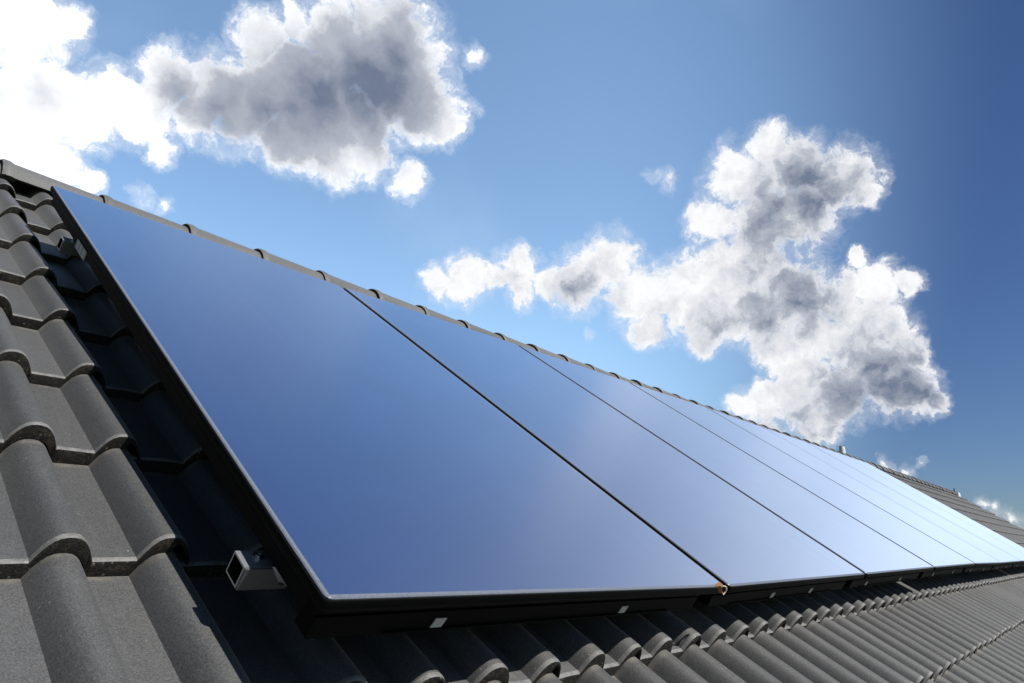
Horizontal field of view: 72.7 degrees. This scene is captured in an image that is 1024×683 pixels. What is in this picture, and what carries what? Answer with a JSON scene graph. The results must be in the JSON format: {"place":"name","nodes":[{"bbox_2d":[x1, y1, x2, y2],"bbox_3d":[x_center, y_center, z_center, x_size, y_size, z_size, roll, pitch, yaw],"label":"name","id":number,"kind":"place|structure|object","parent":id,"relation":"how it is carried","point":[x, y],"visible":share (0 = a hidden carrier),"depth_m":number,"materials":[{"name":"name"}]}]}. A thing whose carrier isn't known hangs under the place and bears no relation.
{"place":"outdoors","nodes":[
{"label":"outdoors","id":0,"kind":"place"},
{"bbox_2d":[0,0,1023,528],"label":"sky","id":1,"kind":"structure","parent":0,"point":[803,219],"materials":[{"name":"blue"}]},
{"label":"ground","id":2,"kind":"structure","parent":0,"visible":0},
{"bbox_2d":[0,159,1023,682],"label":"roof","id":3,"kind":"structure","parent":2,"relation":"on","point":[126,531],"depth_m":1.36,"materials":[{"name":"tile"}]},
{"bbox_2d":[57,236,79,256],"bbox_3d":[1.819,0.838,5.511,0.114,0.137,9.654,-14,-22,38],"label":"mounting rail","id":4,"kind":"object","parent":3,"relation":"attached to","point":[65,245],"visible":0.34,"depth_m":2.00,"materials":[{"name":"metal"}]},
{"bbox_2d":[226,551,286,589],"bbox_3d":[2.738,1.441,4.488,0.114,0.137,9.672,-14,-22,38],"label":"mounting rail","id":5,"kind":"object","parent":3,"relation":"attached to","point":[251,570],"visible":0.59,"depth_m":0.98,"materials":[{"name":"metal"}]},
{"bbox_2d":[50,186,723,638],"bbox_3d":[-0.504,0.069,1.993,1.739,1.292,1.184,-14,-22,38],"label":"solar panel","id":6,"kind":"object","parent":5,"relation":"on","point":[376,474],"visible":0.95,"depth_m":1.47,"materials":[{"name":"blue glass"}]},
{"bbox_2d":[714,582,726,594],"bbox_3d":[0.501,0.592,1.665,0.015,0.031,0.052,-14,-22,38],"label":"dry leaf","id":7,"kind":"object","parent":6,"relation":"attached to","point":[718,585],"visible":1,"depth_m":1.66,"materials":[{"name":"brown plant"}]},
{"bbox_2d":[343,288,864,606],"bbox_3d":[0.271,0.340,2.865,1.726,1.288,1.209,-14,-22,38],"label":"solar panel","id":8,"kind":"object","parent":5,"relation":"attached to","point":[741,547],"visible":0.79,"depth_m":2.52,"materials":[{"name":"blue glass"}]},
{"bbox_2d":[519,346,933,587],"bbox_3d":[1.065,0.605,3.745,1.729,1.284,1.192,-14,-22,38],"label":"solar panel","id":9,"kind":"object","parent":5,"relation":"attached to","point":[874,557],"visible":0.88,"depth_m":3.47,"materials":[{"name":"blue glass"}]},
{"bbox_2d":[631,383,974,577],"bbox_3d":[1.854,0.866,4.622,1.732,1.283,1.188,-14,-22,38],"label":"solar panel","id":10,"kind":"object","parent":5,"relation":"attached to","point":[941,559],"visible":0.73,"depth_m":4.39,"materials":[{"name":"blue glass"}]},
{"bbox_2d":[708,408,1001,571],"bbox_3d":[2.640,1.133,5.496,1.730,1.281,1.189,-14,-22,38],"label":"solar panel","id":11,"kind":"object","parent":5,"relation":"attached to","point":[981,560],"visible":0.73,"depth_m":5.29,"materials":[{"name":"blue glass"}]},
{"bbox_2d":[763,427,1020,569],"bbox_3d":[3.418,1.401,6.364,1.729,1.279,1.190,-14,-22,38],"label":"solar panel","id":12,"kind":"object","parent":5,"relation":"attached to","point":[1007,560],"visible":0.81,"depth_m":6.18,"materials":[{"name":"blue glass"}]},
{"bbox_2d":[807,442,1023,566],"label":"solar panel","id":13,"kind":"object","parent":5,"relation":"on","point":[1004,547],"visible":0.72,"depth_m":7.10,"materials":[{"name":"blue glass"}]},
{"bbox_2d":[842,454,1023,553],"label":"solar panel","id":14,"kind":"object","parent":5,"relation":"attached to","point":[997,536],"visible":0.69,"depth_m":8.08,"materials":[{"name":"blue glass"}]}
]}

